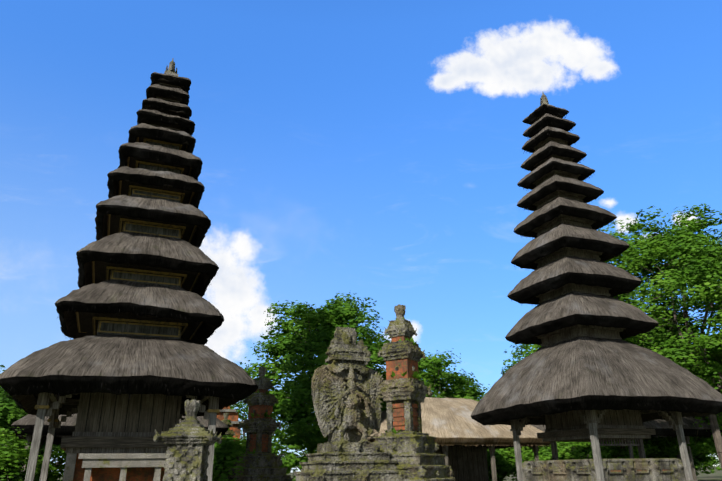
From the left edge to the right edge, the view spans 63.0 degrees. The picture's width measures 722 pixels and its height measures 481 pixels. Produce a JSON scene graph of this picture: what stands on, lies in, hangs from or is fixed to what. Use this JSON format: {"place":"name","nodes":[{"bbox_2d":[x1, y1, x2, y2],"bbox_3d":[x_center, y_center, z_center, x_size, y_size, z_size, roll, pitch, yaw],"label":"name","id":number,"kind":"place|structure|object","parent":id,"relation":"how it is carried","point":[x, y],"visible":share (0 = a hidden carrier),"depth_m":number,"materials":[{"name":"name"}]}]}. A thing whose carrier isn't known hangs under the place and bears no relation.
{"place":"outdoors","nodes":[
{"label":"outdoors","id":0,"kind":"place"},
{"bbox_2d":[199,232,276,361],"bbox_3d":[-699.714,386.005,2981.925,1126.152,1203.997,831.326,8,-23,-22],"label":"cloud","id":1,"kind":"structure","parent":0,"point":[233,296],"depth_m":2983.62,"materials":[{"name":"white"}]},
{"bbox_2d":[0,0,721,474],"label":"sky","id":2,"kind":"structure","parent":0,"point":[333,108],"materials":[{"name":"blue"}]},
{"bbox_2d":[57,466,721,480],"bbox_3d":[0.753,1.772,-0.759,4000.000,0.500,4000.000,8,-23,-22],"label":"ground","id":3,"kind":"structure","parent":0,"point":[716,475],"depth_m":110.37,"materials":[{"name":"green plant"}]},
{"bbox_2d":[0,427,38,480],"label":"tree","id":4,"kind":"object","parent":3,"relation":"on","point":[14,456],"visible":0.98,"depth_m":17.24,"materials":[{"name":"green plant"}]},
{"bbox_2d":[0,365,59,463],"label":"tree","id":5,"kind":"object","parent":3,"relation":"on","point":[10,413],"visible":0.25,"depth_m":27.64,"materials":[{"name":"green plant"}]},
{"bbox_2d":[2,431,66,480],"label":"hedge tree","id":6,"kind":"object","parent":3,"relation":"on","point":[54,474],"visible":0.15,"depth_m":27.82,"materials":[{"name":"green plant"}]},
{"bbox_2d":[41,444,66,474],"bbox_3d":[-18.071,15.128,44.321,13.698,8.066,11.986,8,-23,-22],"label":"tree","id":7,"kind":"object","parent":3,"relation":"on","point":[60,450],"depth_m":39.69,"materials":[{"name":"green plant"}]},
{"bbox_2d":[50,449,63,465],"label":"treeline","id":8,"kind":"object","parent":3,"relation":"on","point":[55,458],"visible":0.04,"depth_m":54.96,"materials":[{"name":"green plant"}]},
{"bbox_2d":[11,414,228,470],"bbox_3d":[-11.397,9.450,27.943,8.623,6.460,8.527,8,-23,-22],"label":"bale back","id":9,"kind":"object","parent":3,"relation":"on","point":[26,423],"visible":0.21,"depth_m":23.61,"materials":[{"name":"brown wood"}]},
{"bbox_2d":[0,59,257,480],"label":"pagoda","id":10,"kind":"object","parent":3,"relation":"on","point":[129,368],"visible":1,"depth_m":15.75,"materials":[{"name":"grey wood"}]},
{"bbox_2d":[153,399,221,480],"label":"stone pillar","id":11,"kind":"structure","parent":3,"relation":"on","point":[189,440],"depth_m":11.18,"materials":[{"name":"stone"}]},
{"bbox_2d":[221,412,235,467],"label":"candi","id":12,"kind":"structure","parent":3,"relation":"on","point":[227,422],"depth_m":30.98,"materials":[{"name":"stone"}]},
{"bbox_2d":[217,406,243,440],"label":"brick pillar","id":13,"kind":"structure","parent":3,"relation":"on","point":[233,416],"depth_m":41.96,"materials":[{"name":"orange brick"}]},
{"bbox_2d":[212,435,272,480],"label":"bush","id":14,"kind":"object","parent":3,"relation":"on","point":[228,451],"visible":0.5,"depth_m":22.04,"materials":[{"name":"green plant"}]},
{"bbox_2d":[223,366,291,480],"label":"stone pillar","id":15,"kind":"structure","parent":3,"relation":"on","point":[260,426],"depth_m":22.04,"materials":[{"name":"stone"}]},
{"bbox_2d":[230,401,305,456],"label":"treeline","id":16,"kind":"object","parent":3,"relation":"on","point":[240,408],"depth_m":60.41,"materials":[{"name":"green plant"}]},
{"bbox_2d":[271,433,315,480],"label":"tree","id":17,"kind":"object","parent":3,"relation":"on","point":[289,459],"visible":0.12,"depth_m":32.01,"materials":[{"name":"green plant"}]},
{"bbox_2d":[240,292,389,466],"bbox_3d":[-1.645,7.220,26.936,8.002,9.651,7.370,-13,-25,29],"label":"tree","id":18,"kind":"object","parent":3,"relation":"on","point":[310,337],"visible":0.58,"depth_m":25.96,"materials":[{"name":"green plant"}]},
{"bbox_2d":[294,327,406,480],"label":"stone statue","id":19,"kind":"object","parent":3,"relation":"on","point":[346,384],"visible":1,"depth_m":15.58,"materials":[{"name":"stone"}]},
{"bbox_2d":[381,377,444,410],"bbox_3d":[2.303,13.391,40.207,11.195,7.758,11.264,8,-23,-22],"label":"tree","id":20,"kind":"object","parent":3,"relation":"on","point":[435,392],"depth_m":38.29,"materials":[{"name":"green plant"}]},
{"bbox_2d":[373,304,454,480],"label":"stone pillar","id":21,"kind":"structure","parent":3,"relation":"on","point":[408,445],"depth_m":16.12,"materials":[{"name":"stone"}]},
{"bbox_2d":[385,348,487,401],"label":"tree","id":22,"kind":"object","parent":3,"relation":"on","point":[463,386],"visible":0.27,"depth_m":44.24,"materials":[{"name":"green plant"}]},
{"bbox_2d":[366,397,550,480],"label":"thatched hut","id":23,"kind":"object","parent":3,"relation":"on","point":[464,441],"visible":0.38,"depth_m":26.25,"materials":[{"name":"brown wood"}]},
{"bbox_2d":[487,445,541,480],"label":"tree","id":24,"kind":"object","parent":3,"relation":"on","point":[505,454],"visible":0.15,"depth_m":31.53,"materials":[{"name":"green plant"}]},
{"bbox_2d":[487,440,656,480],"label":"hedge tree","id":25,"kind":"object","parent":3,"relation":"on","point":[565,449],"visible":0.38,"depth_m":30.95,"materials":[{"name":"green plant"}]},
{"bbox_2d":[471,93,721,480],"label":"pagoda","id":26,"kind":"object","parent":3,"relation":"on","point":[585,372],"visible":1,"depth_m":22.05,"materials":[{"name":"grey wood"}]},
{"bbox_2d":[522,459,596,480],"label":"side wall","id":27,"kind":"structure","parent":26,"relation":"on","point":[550,470],"depth_m":20.51,"materials":[{"name":"stone"}]},
{"bbox_2d":[602,458,685,480],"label":"wall","id":28,"kind":"structure","parent":26,"relation":"on","point":[653,467],"depth_m":19.70,"materials":[{"name":"stone"}]},
{"bbox_2d":[610,469,670,471],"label":"wall vents","id":29,"kind":"object","parent":28,"relation":"attached to","point":[637,470],"depth_m":19.62,"materials":[{"name":"stone"}]},
{"bbox_2d":[501,276,699,457],"bbox_3d":[17.079,9.416,38.748,14.351,13.659,14.026,-16,-26,34],"label":"tree","id":30,"kind":"object","parent":3,"relation":"on","point":[533,349],"visible":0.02,"depth_m":36.20,"materials":[{"name":"green plant"}]},
{"bbox_2d":[532,414,721,480],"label":"bale back","id":31,"kind":"object","parent":3,"relation":"on","point":[661,427],"visible":0.02,"depth_m":31.86,"materials":[{"name":"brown wood"}]},
{"bbox_2d":[544,441,712,475],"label":"hedge tree","id":32,"kind":"object","parent":3,"relation":"on","point":[700,460],"visible":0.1,"depth_m":41.03,"materials":[{"name":"green plant"}]},
{"bbox_2d":[562,453,721,473],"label":"hedge tree","id":33,"kind":"object","parent":3,"relation":"on","point":[705,465],"visible":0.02,"depth_m":55.85,"materials":[{"name":"green plant"}]},
{"bbox_2d":[598,203,721,467],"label":"tree","id":34,"kind":"object","parent":3,"relation":"on","point":[692,262],"visible":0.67,"depth_m":30.20,"materials":[{"name":"green plant"}]},
{"bbox_2d":[636,362,721,462],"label":"tree","id":35,"kind":"object","parent":3,"relation":"on","point":[667,454],"visible":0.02,"depth_m":36.18,"materials":[{"name":"green plant"}]},
{"bbox_2d":[650,447,716,465],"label":"tree","id":36,"kind":"object","parent":3,"relation":"on","point":[694,465],"depth_m":45.70,"materials":[{"name":"green plant"}]},
{"bbox_2d":[384,322,419,341],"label":"cloud","id":37,"kind":"structure","parent":0,"point":[415,325],"depth_m":3008.30,"materials":[{"name":"white"}]},
{"bbox_2d":[205,191,695,363],"bbox_3d":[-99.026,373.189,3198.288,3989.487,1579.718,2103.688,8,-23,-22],"label":"cloud","id":38,"kind":"structure","parent":0,"point":[305,253],"depth_m":3186.43,"materials":[{"name":"white"}]},
{"bbox_2d":[431,22,616,95],"bbox_3d":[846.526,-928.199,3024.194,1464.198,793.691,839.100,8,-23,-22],"label":"cloud","id":39,"kind":"structure","parent":0,"point":[535,57],"depth_m":3024.11,"materials":[{"name":"white"}]},
{"bbox_2d":[602,199,696,237],"bbox_3d":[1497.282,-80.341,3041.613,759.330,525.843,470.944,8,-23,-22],"label":"cloud","id":40,"kind":"structure","parent":0,"point":[610,203],"depth_m":3037.88,"materials":[{"name":"white"}]}
]}

